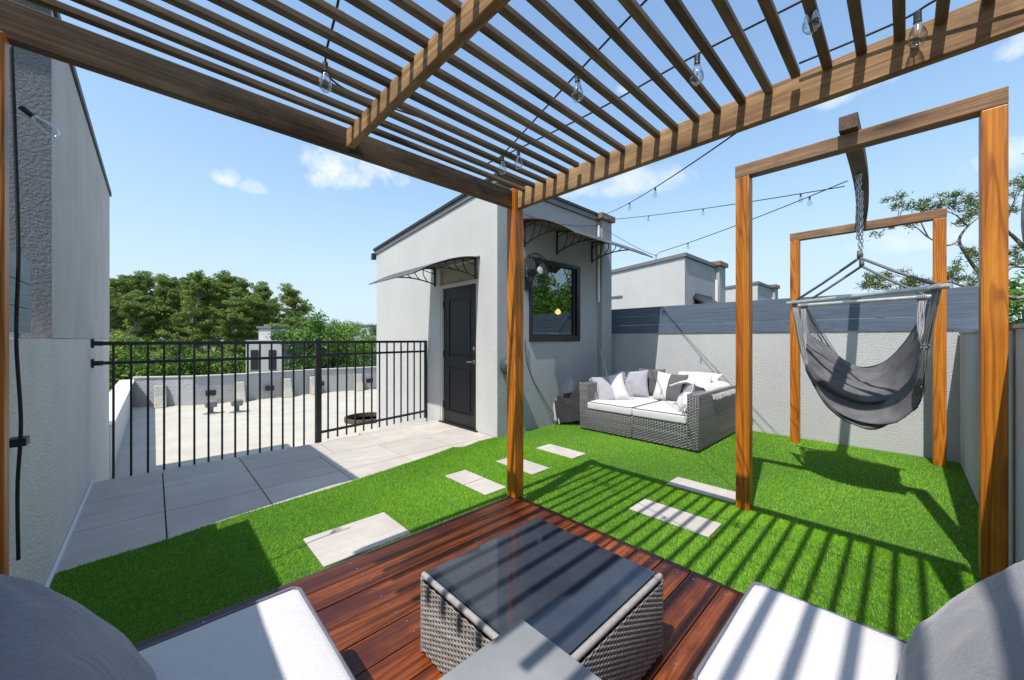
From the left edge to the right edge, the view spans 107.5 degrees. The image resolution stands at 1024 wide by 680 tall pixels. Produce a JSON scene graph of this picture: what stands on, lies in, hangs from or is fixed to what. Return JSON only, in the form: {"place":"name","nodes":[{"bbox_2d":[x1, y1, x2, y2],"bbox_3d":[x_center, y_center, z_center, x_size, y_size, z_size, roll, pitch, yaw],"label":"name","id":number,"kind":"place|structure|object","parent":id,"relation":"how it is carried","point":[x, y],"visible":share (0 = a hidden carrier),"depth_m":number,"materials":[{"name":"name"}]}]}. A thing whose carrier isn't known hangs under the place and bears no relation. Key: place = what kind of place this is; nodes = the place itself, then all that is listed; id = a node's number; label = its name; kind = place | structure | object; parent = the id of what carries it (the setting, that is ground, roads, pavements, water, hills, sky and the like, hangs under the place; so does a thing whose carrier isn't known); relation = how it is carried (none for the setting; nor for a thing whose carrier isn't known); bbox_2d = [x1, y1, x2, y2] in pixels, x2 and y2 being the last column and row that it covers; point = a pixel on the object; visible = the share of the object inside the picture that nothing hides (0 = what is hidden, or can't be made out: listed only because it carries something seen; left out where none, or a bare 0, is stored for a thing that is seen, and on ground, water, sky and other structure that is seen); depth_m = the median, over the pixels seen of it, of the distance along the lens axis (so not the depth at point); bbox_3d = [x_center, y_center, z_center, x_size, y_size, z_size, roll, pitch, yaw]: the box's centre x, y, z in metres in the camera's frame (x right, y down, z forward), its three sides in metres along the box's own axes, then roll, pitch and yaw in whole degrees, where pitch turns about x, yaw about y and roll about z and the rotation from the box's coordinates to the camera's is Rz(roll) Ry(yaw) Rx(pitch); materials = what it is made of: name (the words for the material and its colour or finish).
{"place":"outdoors","nodes":[
{"label":"outdoors","id":0,"kind":"place"},
{"bbox_2d":[110,389,379,478],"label":"roof","id":1,"kind":"structure","parent":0,"point":[139,443],"depth_m":7.36,"materials":[{"name":"beige concrete"}]},
{"bbox_2d":[109,379,133,478],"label":"roof parapet","id":2,"kind":"structure","parent":1,"relation":"on","point":[122,401],"depth_m":6.40,"materials":[{"name":"paint"}]},
{"bbox_2d":[202,400,218,414],"bbox_3d":[-7.159,1.620,8.926,0.320,0.300,0.312,0,0,-44],"label":"roof vent","id":3,"kind":"object","parent":1,"relation":"on","point":[213,403],"visible":0.88,"depth_m":8.88,"materials":[{"name":"grey metal"}]},
{"bbox_2d":[229,399,244,412],"bbox_3d":[-6.676,1.620,9.110,0.320,0.300,0.312,0,0,-44],"label":"roof vent","id":4,"kind":"object","parent":1,"relation":"on","point":[239,402],"visible":0.88,"depth_m":9.06,"materials":[{"name":"grey metal"}]},
{"bbox_2d":[133,366,376,408],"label":"roof parapet","id":5,"kind":"structure","parent":1,"relation":"on","point":[155,391],"depth_m":10.61,"materials":[{"name":"grey paint"}]},
{"bbox_2d":[344,412,376,423],"bbox_3d":[-3.193,1.725,8.217,0.880,0.090,0.880,0,0,-44],"label":"roof ring","id":6,"kind":"object","parent":1,"relation":"on","point":[358,415],"visible":0.5,"depth_m":8.38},
{"bbox_2d":[371,173,614,436],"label":"stairwell building","id":7,"kind":"structure","parent":1,"relation":"on","point":[456,320],"depth_m":5.72,"materials":[{"name":"paint"}]},
{"bbox_2d":[369,256,479,286],"bbox_3d":[-1.225,-0.950,5.188,1.010,0.364,1.240,0,0,-44],"label":"awning","id":8,"kind":"object","parent":7,"relation":"attached to","point":[441,264],"depth_m":5.03,"materials":[{"name":"black metal"}]},
{"bbox_2d":[443,284,475,428],"bbox_3d":[-0.769,0.238,5.489,0.106,2.020,0.841,0,0,-44],"label":"door","id":9,"kind":"structure","parent":7,"relation":"in","point":[459,303],"depth_m":5.48,"materials":[{"name":"grey paint"}]},
{"bbox_2d":[500,357,506,374],"bbox_3d":[-0.040,0.578,4.881,0.230,0.685,0.120,0,0,-44],"label":"hose reel","id":10,"kind":"object","parent":7,"relation":"attached to","point":[503,366],"visible":0.27,"depth_m":4.81,"materials":[{"name":"teal plastic"}]},
{"bbox_2d":[523,253,548,289],"bbox_3d":[0.288,-0.920,5.110,0.480,0.480,0.268,0,0,-44],"label":"wall fan","id":11,"kind":"object","parent":7,"relation":"attached to","point":[530,265],"depth_m":5.04,"materials":[{"name":"black metal"}]},
{"bbox_2d":[525,341,553,414],"bbox_3d":[0.442,0.631,5.405,0.709,1.224,0.027,0,0,-41],"label":"wall cable","id":12,"kind":"object","parent":7,"relation":"attached to","point":[532,378],"depth_m":5.27,"materials":[{"name":"rubber"}]},
{"bbox_2d":[529,257,579,341],"bbox_3d":[0.645,-0.560,5.663,1.166,1.186,0.095,0,0,-44],"label":"window","id":13,"kind":"structure","parent":7,"relation":"in","point":[554,308],"depth_m":5.69,"materials":[{"name":"black metal"}]},
{"bbox_2d":[523,218,652,262],"bbox_3d":[1.141,-1.452,5.454,1.980,0.389,0.940,0,0,-44],"label":"window awning","id":14,"kind":"object","parent":7,"relation":"attached to","point":[561,228],"depth_m":5.27,"materials":[{"name":"black metal"}]},
{"bbox_2d":[609,186,844,221],"bbox_3d":[2.233,-1.672,4.838,0.034,0.783,3.499,0,0,-20],"label":"string light","id":15,"kind":"object","parent":7,"relation":"hanging from","point":[734,204],"visible":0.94,"depth_m":3.97,"materials":[{"name":"rubber"}]},
{"bbox_2d":[56,420,493,572],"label":"pavement","id":16,"kind":"structure","parent":0,"point":[120,515],"depth_m":3.28,"materials":[{"name":"concrete"}]},
{"bbox_2d":[162,432,477,538],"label":"terrace slab","id":17,"kind":"structure","parent":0,"point":[164,502],"depth_m":2.91,"materials":[{"name":"grey concrete"}]},
{"bbox_2d":[9,339,93,587],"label":"parapet wall","id":18,"kind":"structure","parent":17,"relation":"on","point":[33,563],"depth_m":1.73,"materials":[{"name":"paint"}]},
{"bbox_2d":[9,249,30,338],"bbox_3d":[-0.178,-0.195,-0.501,0.060,0.385,6.520,0,0,-44],"label":"board fence","id":19,"kind":"object","parent":18,"relation":"on","point":[25,304],"visible":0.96,"depth_m":1.76,"materials":[{"name":"grey wood"}]},
{"bbox_2d":[9,0,111,572],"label":"stairwell building","id":20,"kind":"structure","parent":17,"relation":"on","point":[65,193],"depth_m":2.35,"materials":[{"name":"paint"}]},
{"bbox_2d":[91,338,426,478],"bbox_3d":[-2.497,0.700,4.655,0.215,1.420,3.617,0,0,41],"label":"railing","id":21,"kind":"object","parent":17,"relation":"on","point":[317,356],"visible":0.92,"depth_m":4.30,"materials":[{"name":"black metal"}]},
{"bbox_2d":[50,421,982,643],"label":"lawn","id":22,"kind":"structure","parent":17,"relation":"on","point":[765,472],"depth_m":2.55,"materials":[{"name":"green plant"}]},
{"bbox_2d":[303,512,410,567],"bbox_3d":[-0.986,1.261,2.404,0.530,0.010,0.400,0,0,-44],"label":"stepping stone","id":23,"kind":"object","parent":22,"relation":"on","point":[337,544],"visible":1,"depth_m":2.37,"materials":[{"name":"stone"}]},
{"bbox_2d":[133,496,743,679],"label":"wooden deck","id":24,"kind":"structure","parent":22,"relation":"on","point":[367,606],"depth_m":1.70,"materials":[{"name":"wood"}]},
{"bbox_2d":[0,0,1023,575],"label":"pergola","id":25,"kind":"object","parent":24,"relation":"on","point":[962,30],"visible":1,"depth_m":1.47,"materials":[{"name":"brown wood"}]},
{"bbox_2d":[9,45,59,560],"bbox_3d":[-1.883,-0.140,1.480,0.070,1.980,0.136,0,0,30],"label":"string light","id":26,"kind":"object","parent":25,"relation":"hanging from","point":[20,441],"visible":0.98,"depth_m":1.44,"materials":[{"name":"rubber"}]},
{"bbox_2d":[319,0,415,116],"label":"string light","id":27,"kind":"object","parent":25,"relation":"hanging from","point":[325,62],"visible":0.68,"depth_m":1.50,"materials":[{"name":"glass"},{"name":"black plastic"},{"name":"rubber"}]},
{"bbox_2d":[498,0,647,174],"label":"string light","id":28,"kind":"object","parent":25,"relation":"hanging from","point":[577,80],"visible":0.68,"depth_m":1.57,"materials":[{"name":"rubber"}]},
{"bbox_2d":[488,0,820,169],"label":"string light","id":29,"kind":"object","parent":25,"relation":"hanging from","point":[696,56],"visible":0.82,"depth_m":1.48,"materials":[{"name":"rubber"}]},
{"bbox_2d":[604,131,739,215],"bbox_3d":[1.311,-1.558,4.117,0.034,1.193,4.792,0,0,6],"label":"string light","id":30,"kind":"object","parent":25,"relation":"hanging from","point":[654,188],"visible":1,"depth_m":2.52,"materials":[{"name":"rubber"}]},
{"bbox_2d":[799,0,935,63],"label":"string light","id":31,"kind":"object","parent":25,"relation":"hanging from","point":[917,17],"visible":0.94,"depth_m":1.29,"materials":[{"name":"clear glass"},{"name":"black plastic"},{"name":"rubber"}]},
{"bbox_2d":[438,619,601,679],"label":"side table","id":32,"kind":"object","parent":24,"relation":"on","point":[521,649],"visible":1,"depth_m":0.84,"materials":[{"name":"stone"}]},
{"bbox_2d":[420,518,662,679],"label":"coffee table","id":33,"kind":"object","parent":24,"relation":"on","point":[596,610],"visible":0.89,"depth_m":1.31,"materials":[{"name":"grey wicker"}]},
{"bbox_2d":[445,470,483,484],"bbox_3d":[-0.435,1.261,3.434,0.230,0.010,0.290,0,0,-44],"label":"stepping stone","id":34,"kind":"object","parent":22,"relation":"on","point":[463,477],"visible":1,"depth_m":3.41,"materials":[{"name":"stone"}]},
{"bbox_2d":[465,478,505,495],"bbox_3d":[-0.230,1.261,3.218,0.230,0.010,0.285,0,0,-44],"label":"stepping stone","id":35,"kind":"object","parent":22,"relation":"on","point":[484,486],"visible":1,"depth_m":3.20,"materials":[{"name":"stone"}]},
{"bbox_2d":[496,458,549,474],"bbox_3d":[0.100,1.261,3.771,0.250,0.010,0.520,0,0,-44],"label":"stepping stone","id":36,"kind":"object","parent":22,"relation":"on","point":[531,468],"visible":0.74,"depth_m":3.70,"materials":[{"name":"stone"}]},
{"bbox_2d":[537,444,585,458],"bbox_3d":[0.546,1.261,4.238,0.240,0.010,0.520,0,0,-44],"label":"stepping stone","id":37,"kind":"object","parent":22,"relation":"on","point":[562,451],"visible":1,"depth_m":4.20,"materials":[{"name":"stone"}]},
{"bbox_2d":[553,382,580,423],"bbox_3d":[0.850,0.967,5.623,0.517,0.630,0.306,0,0,8],"label":"folded chair","id":38,"kind":"object","parent":22,"relation":"on","point":[566,407],"visible":0.84,"depth_m":5.56,"materials":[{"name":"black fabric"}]},
{"bbox_2d":[580,381,735,452],"bbox_3d":[1.981,0.939,5.171,1.320,0.651,1.601,0,0,-44],"label":"wicker sofa","id":39,"kind":"object","parent":22,"relation":"on","point":[710,421],"visible":0.62,"depth_m":4.57,"materials":[{"name":"grey wicker"}]},
{"bbox_2d":[587,395,661,415],"bbox_3d":[1.702,0.905,5.370,1.205,0.121,0.667,0,0,-44],"label":"seat cushion","id":40,"kind":"object","parent":39,"relation":"on","point":[624,407],"visible":0.57,"depth_m":5.03,"materials":[{"name":"white fabric"}]},
{"bbox_2d":[589,372,633,399],"bbox_3d":[1.415,0.710,5.356,0.586,0.465,0.273,0,0,-1],"label":"striped pillow","id":41,"kind":"object","parent":40,"relation":"on","point":[611,387],"visible":0.81,"depth_m":5.30,"materials":[{"name":"white fabric"}]},
{"bbox_2d":[617,370,649,397],"bbox_3d":[1.801,0.670,5.586,0.465,0.435,0.209,0,0,20],"label":"throw pillow","id":42,"kind":"object","parent":40,"relation":"on","point":[636,381],"visible":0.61,"depth_m":5.51,"materials":[{"name":"white fabric"}]},
{"bbox_2d":[638,368,665,394],"bbox_3d":[2.087,0.650,5.667,0.170,0.420,0.431,0,0,-44],"label":"throw pillow","id":43,"kind":"object","parent":40,"relation":"on","point":[652,379],"visible":0.3,"depth_m":5.60,"materials":[{"name":"grey fabric"}]},
{"bbox_2d":[632,400,687,423],"bbox_3d":[2.166,0.904,4.883,1.205,0.122,0.667,0,0,-44],"label":"seat cushion","id":44,"kind":"object","parent":39,"relation":"on","point":[663,410],"visible":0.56,"depth_m":4.54,"materials":[{"name":"white fabric"}]},
{"bbox_2d":[652,371,688,401],"bbox_3d":[2.196,0.670,5.231,0.219,0.422,0.473,0,0,-44],"label":"striped pillow","id":45,"kind":"object","parent":44,"relation":"on","point":[663,390],"visible":0.81,"depth_m":5.18,"materials":[{"name":"white fabric"}]},
{"bbox_2d":[674,382,695,413],"bbox_3d":[2.064,0.750,4.498,0.210,0.479,0.541,0,0,36],"label":"striped pillow","id":46,"kind":"object","parent":44,"relation":"on","point":[681,405],"visible":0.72,"depth_m":4.43,"materials":[{"name":"white fabric"}]},
{"bbox_2d":[682,374,712,391],"bbox_3d":[2.433,0.670,5.014,0.263,0.448,0.503,0,0,-29],"label":"throw pillow","id":47,"kind":"object","parent":44,"relation":"on","point":[707,378],"visible":0.25,"depth_m":4.90,"materials":[{"name":"white fabric"}]},
{"bbox_2d":[678,371,722,380],"bbox_3d":[2.580,0.579,5.293,0.360,0.224,0.607,0,0,-44],"label":"throw pillow","id":48,"kind":"object","parent":39,"relation":"on","point":[716,376],"visible":0.34,"depth_m":5.30,"materials":[{"name":"white fabric"}]},
{"bbox_2d":[669,378,735,400],"bbox_3d":[2.490,0.622,4.887,0.856,0.218,0.525,0,0,-44],"label":"throw blanket","id":49,"kind":"object","parent":39,"relation":"on","point":[706,386],"visible":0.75,"depth_m":4.76,"materials":[{"name":"white fabric"}]},
{"bbox_2d":[629,499,721,537],"bbox_3d":[1.149,1.261,2.675,0.245,0.010,0.555,0,0,-44],"label":"stepping stone","id":50,"kind":"object","parent":22,"relation":"on","point":[702,526],"visible":1,"depth_m":2.65,"materials":[{"name":"stone"}]},
{"bbox_2d":[666,477,735,502],"bbox_3d":[1.611,1.261,3.161,0.235,0.010,0.530,0,0,-44],"label":"stepping stone","id":51,"kind":"object","parent":22,"relation":"on","point":[708,490],"visible":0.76,"depth_m":3.14,"materials":[{"name":"stone"}]},
{"bbox_2d":[735,86,1008,578],"bbox_3d":[3.006,-0.060,3.296,2.703,2.653,1.346,0,0,-44],"label":"hammock stand","id":52,"kind":"object","parent":22,"relation":"on","point":[854,139],"visible":0.95,"depth_m":2.18,"materials":[{"name":"brown wood"}]},
{"bbox_2d":[601,180,847,256],"bbox_3d":[2.330,-1.551,4.787,0.451,0.724,3.488,0,0,-21],"label":"string light","id":53,"kind":"object","parent":52,"relation":"hanging from","point":[809,199],"visible":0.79,"depth_m":3.93,"materials":[{"name":"rubber"}]},
{"bbox_2d":[786,172,953,429],"bbox_3d":[2.946,-0.290,3.050,0.783,1.999,1.392,0,0,-4],"label":"hammock chair","id":54,"kind":"object","parent":52,"relation":"hanging from","point":[889,390],"visible":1,"depth_m":3.05,"materials":[{"name":"fabric"}]},
{"bbox_2d":[612,330,968,462],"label":"garden wall","id":55,"kind":"structure","parent":17,"relation":"on","point":[675,353],"depth_m":4.80,"materials":[{"name":"paint"}]},
{"bbox_2d":[612,286,978,333],"bbox_3d":[3.244,-0.316,5.332,0.085,0.439,4.440,0,0,-44],"label":"board fence","id":56,"kind":"object","parent":55,"relation":"on","point":[775,317],"visible":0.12,"depth_m":4.89,"materials":[{"name":"blue painted wood"}]},
{"bbox_2d":[959,323,1023,566],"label":"side wall","id":57,"kind":"structure","parent":17,"relation":"on","point":[969,401],"depth_m":2.00,"materials":[{"name":"paint"}]},
{"bbox_2d":[58,0,1023,346],"label":"sky","id":58,"kind":"structure","parent":0,"point":[193,187],"materials":[{"name":"blue"}]},
{"label":"ground","id":59,"kind":"structure","parent":0,"visible":0},
{"bbox_2d":[109,276,140,346],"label":"pine tree","id":60,"kind":"object","parent":59,"relation":"on","point":[119,290],"visible":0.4,"depth_m":43.44,"materials":[{"name":"green plant"}]},
{"bbox_2d":[109,345,142,382],"bbox_3d":[-28.627,4.667,26.052,6.075,9.265,6.440,0,0,31],"label":"bush","id":61,"kind":"object","parent":59,"relation":"on","point":[122,375],"visible":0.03,"depth_m":25.76,"materials":[{"name":"green plant"}]},
{"bbox_2d":[110,296,157,340],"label":"pine tree","id":62,"kind":"object","parent":59,"relation":"on","point":[130,308],"visible":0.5,"depth_m":40.35,"materials":[{"name":"green plant"}]},
{"bbox_2d":[110,270,163,340],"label":"pine tree","id":63,"kind":"object","parent":59,"relation":"on","point":[140,281],"visible":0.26,"depth_m":49.59,"materials":[{"name":"green plant"}]},
{"bbox_2d":[109,326,170,383],"bbox_3d":[-28.048,4.166,27.838,7.142,10.275,6.738,0,0,-40],"label":"bush","id":64,"kind":"object","parent":59,"relation":"on","point":[128,337],"visible":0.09,"depth_m":27.55,"materials":[{"name":"green plant"}]},
{"bbox_2d":[122,290,165,340],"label":"pine tree","id":65,"kind":"object","parent":59,"relation":"on","point":[144,301],"visible":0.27,"depth_m":41.92,"materials":[{"name":"green plant"}]},
{"bbox_2d":[109,346,189,391],"bbox_3d":[-25.256,4.886,26.238,5.610,8.787,6.152,0,0,-18],"label":"bush","id":66,"kind":"object","parent":59,"relation":"on","point":[142,368],"visible":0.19,"depth_m":25.12,"materials":[{"name":"green plant"}]},
{"bbox_2d":[145,271,161,303],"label":"pine tree","id":67,"kind":"object","parent":59,"relation":"on","point":[150,281],"visible":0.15,"depth_m":62.40,"materials":[{"name":"green plant"}]},
{"bbox_2d":[128,336,201,374],"bbox_3d":[-28.556,4.506,30.000,6.684,9.547,6.095,0,0,-23],"label":"bush","id":68,"kind":"object","parent":59,"relation":"on","point":[182,351],"visible":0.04,"depth_m":30.44,"materials":[{"name":"green plant"}]},
{"bbox_2d":[142,273,189,352],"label":"pine tree","id":69,"kind":"object","parent":59,"relation":"on","point":[166,286],"visible":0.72,"depth_m":43.75,"materials":[{"name":"green plant"}]},
{"bbox_2d":[136,349,219,375],"bbox_3d":[-23.661,4.841,26.986,5.846,8.915,6.197,0,0,21],"label":"bush","id":70,"kind":"object","parent":59,"relation":"on","point":[170,370],"visible":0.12,"depth_m":26.29,"materials":[{"name":"green plant"}]},
{"bbox_2d":[157,279,210,353],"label":"pine tree","id":71,"kind":"object","parent":59,"relation":"on","point":[171,325],"visible":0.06,"depth_m":49.37,"materials":[{"name":"green plant"}]},
{"bbox_2d":[178,272,194,348],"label":"pine tree","id":72,"kind":"object","parent":59,"relation":"on","point":[188,278],"visible":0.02,"depth_m":61.46,"materials":[{"name":"green plant"}]},
{"bbox_2d":[154,269,224,354],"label":"pine tree","id":73,"kind":"object","parent":59,"relation":"on","point":[186,317],"visible":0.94,"depth_m":42.49,"materials":[{"name":"green plant"}]},
{"bbox_2d":[167,282,221,351],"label":"pine tree","id":74,"kind":"object","parent":59,"relation":"on","point":[209,310],"visible":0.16,"depth_m":48.29,"materials":[{"name":"green plant"}]},
{"bbox_2d":[159,351,232,375],"bbox_3d":[-23.165,5.080,28.187,5.879,8.398,5.361,0,0,31],"label":"bush","id":75,"kind":"object","parent":59,"relation":"on","point":[217,367],"visible":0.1,"depth_m":27.39,"materials":[{"name":"green plant"}]},
{"bbox_2d":[190,284,224,355],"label":"pine tree","id":76,"kind":"object","parent":59,"relation":"on","point":[213,339],"visible":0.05,"depth_m":53.43,"materials":[{"name":"green plant"}]},
{"bbox_2d":[192,351,245,374],"bbox_3d":[-21.914,5.027,29.169,5.429,8.504,5.953,0,0,18],"label":"bush","id":77,"kind":"object","parent":59,"relation":"on","point":[241,363],"visible":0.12,"depth_m":28.49,"materials":[{"name":"green plant"}]},
{"bbox_2d":[201,270,246,351],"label":"pine tree","id":78,"kind":"object","parent":59,"relation":"on","point":[226,286],"visible":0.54,"depth_m":45.19,"materials":[{"name":"green plant"}]},
{"bbox_2d":[213,296,258,370],"bbox_3d":[-29.500,2.367,40.031,4.048,13.887,4.810,0,0,-16],"label":"pine tree","id":79,"kind":"object","parent":59,"relation":"on","point":[230,316],"visible":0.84,"depth_m":39.31,"materials":[{"name":"green plant"}]},
{"bbox_2d":[219,277,262,354],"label":"pine tree","id":80,"kind":"object","parent":59,"relation":"on","point":[244,286],"visible":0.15,"depth_m":49.95,"materials":[{"name":"green plant"}]},
{"bbox_2d":[222,296,263,356],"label":"pine tree","id":81,"kind":"object","parent":59,"relation":"on","point":[249,311],"visible":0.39,"depth_m":41.00,"materials":[{"name":"green plant"}]},
{"bbox_2d":[237,281,286,356],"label":"pine tree","id":82,"kind":"object","parent":59,"relation":"on","point":[262,294],"visible":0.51,"depth_m":43.29,"materials":[{"name":"green plant"}]},
{"bbox_2d":[238,359,295,372],"bbox_3d":[-18.173,5.090,28.090,5.518,8.414,5.849,0,0,42],"label":"bush","id":83,"kind":"object","parent":59,"relation":"on","point":[256,370],"visible":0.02,"depth_m":27.70,"materials":[{"name":"green plant"}]},
{"bbox_2d":[264,295,288,324],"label":"pine tree","id":84,"kind":"object","parent":59,"relation":"on","point":[280,314],"visible":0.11,"depth_m":45.80,"materials":[{"name":"green plant"}]},
{"bbox_2d":[264,282,313,327],"bbox_3d":[-21.617,1.926,36.230,5.117,14.774,4.307,0,0,-11],"label":"pine tree","id":85,"kind":"object","parent":59,"relation":"on","point":[291,299],"visible":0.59,"depth_m":35.81,"materials":[{"name":"green plant"}]},
{"bbox_2d":[246,326,333,372],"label":"building","id":86,"kind":"structure","parent":59,"relation":"on","point":[264,331],"depth_m":26.99,"materials":[{"name":"grey paint"}]},
{"bbox_2d":[251,350,257,368],"bbox_3d":[-18.497,1.470,26.959,0.515,1.400,0.050,0,0,0],"label":"window","id":87,"kind":"structure","parent":86,"relation":"in","point":[254,353],"depth_m":26.93,"materials":[{"name":"black glass"}]},
{"bbox_2d":[269,350,275,368],"bbox_3d":[-17.209,1.470,26.959,0.515,1.400,0.050,0,0,0],"label":"window","id":88,"kind":"structure","parent":86,"relation":"in","point":[274,351],"depth_m":26.93,"materials":[{"name":"black glass"}]},
{"bbox_2d":[265,309,361,369],"bbox_3d":[-16.285,3.429,30.020,7.977,11.730,7.520,0,0,38],"label":"broadleaf tree","id":89,"kind":"object","parent":59,"relation":"on","point":[295,332],"visible":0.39,"depth_m":28.96,"materials":[{"name":"green plant"}]},
{"bbox_2d":[292,317,376,368],"bbox_3d":[-14.768,3.725,30.847,7.514,11.136,7.453,0,0,10],"label":"broadleaf tree","id":90,"kind":"object","parent":59,"relation":"on","point":[353,330],"visible":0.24,"depth_m":30.11,"materials":[{"name":"green plant"}]},
{"bbox_2d":[326,318,362,332],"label":"broadleaf tree","id":91,"kind":"object","parent":59,"relation":"on","point":[332,320],"visible":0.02,"depth_m":49.95,"materials":[{"name":"green plant"}]},
{"bbox_2d":[331,322,376,366],"bbox_3d":[-15.283,3.801,36.071,6.944,10.988,7.862,0,0,10],"label":"broadleaf tree","id":92,"kind":"object","parent":59,"relation":"on","point":[365,334],"visible":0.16,"depth_m":35.67,"materials":[{"name":"green plant"}]},
{"bbox_2d":[342,325,376,366],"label":"building","id":93,"kind":"structure","parent":59,"relation":"on","point":[372,330],"depth_m":38.19,"materials":[{"name":"grey paint"}]},
{"bbox_2d":[612,252,727,333],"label":"stairwell building","id":94,"kind":"structure","parent":59,"relation":"on","point":[685,278],"depth_m":9.65,"materials":[{"name":"paint"}]},
{"bbox_2d":[695,293,712,313],"bbox_3d":[5.018,-0.555,9.807,1.160,1.190,0.037,0,0,-44],"label":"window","id":95,"kind":"structure","parent":94,"relation":"in","point":[697,295],"depth_m":9.61,"materials":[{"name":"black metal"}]},
{"bbox_2d":[725,281,779,332],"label":"stairwell building","id":96,"kind":"structure","parent":59,"relation":"on","point":[762,291],"depth_m":14.01,"materials":[{"name":"paint"}]},
{"bbox_2d":[854,153,1023,300],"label":"tree","id":97,"kind":"object","parent":59,"relation":"on","point":[910,282],"visible":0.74,"depth_m":8.40,"materials":[{"name":"green plant"}]},
{"bbox_2d":[957,269,1023,324],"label":"broadleaf tree","id":98,"kind":"object","parent":59,"relation":"on","point":[1017,304],"visible":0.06,"depth_m":15.04,"materials":[{"name":"green plant"}]},
{"bbox_3d":[-0.710,1.009,0.719,0.714,0.319,0.789,0,0,-44],"label":"wicker bench","id":99,"kind":"object","parent":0,"visible":0},
{"bbox_2d":[136,586,355,679],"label":"seat cushion","id":100,"kind":"object","parent":99,"relation":"on","point":[282,634],"visible":0.92,"depth_m":1.00,"materials":[{"name":"white fabric"}]},
{"bbox_2d":[0,574,156,679],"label":"throw pillow","id":101,"kind":"object","parent":100,"relation":"on","point":[46,633],"visible":1,"depth_m":0.67,"materials":[{"name":"grey fabric"}]},
{"bbox_3d":[0.888,1.009,0.837,0.519,0.319,0.694,0,0,-44],"label":"wicker bench","id":102,"kind":"object","parent":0,"visible":0},
{"bbox_2d":[693,582,906,679],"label":"seat cushion","id":103,"kind":"object","parent":102,"relation":"on","point":[767,633],"visible":0.94,"depth_m":1.00,"materials":[{"name":"white fabric"}]},
{"bbox_2d":[897,560,1023,679],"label":"throw pillow","id":104,"kind":"object","parent":103,"relation":"on","point":[975,631],"visible":1,"depth_m":0.74,"materials":[{"name":"grey fabric"}]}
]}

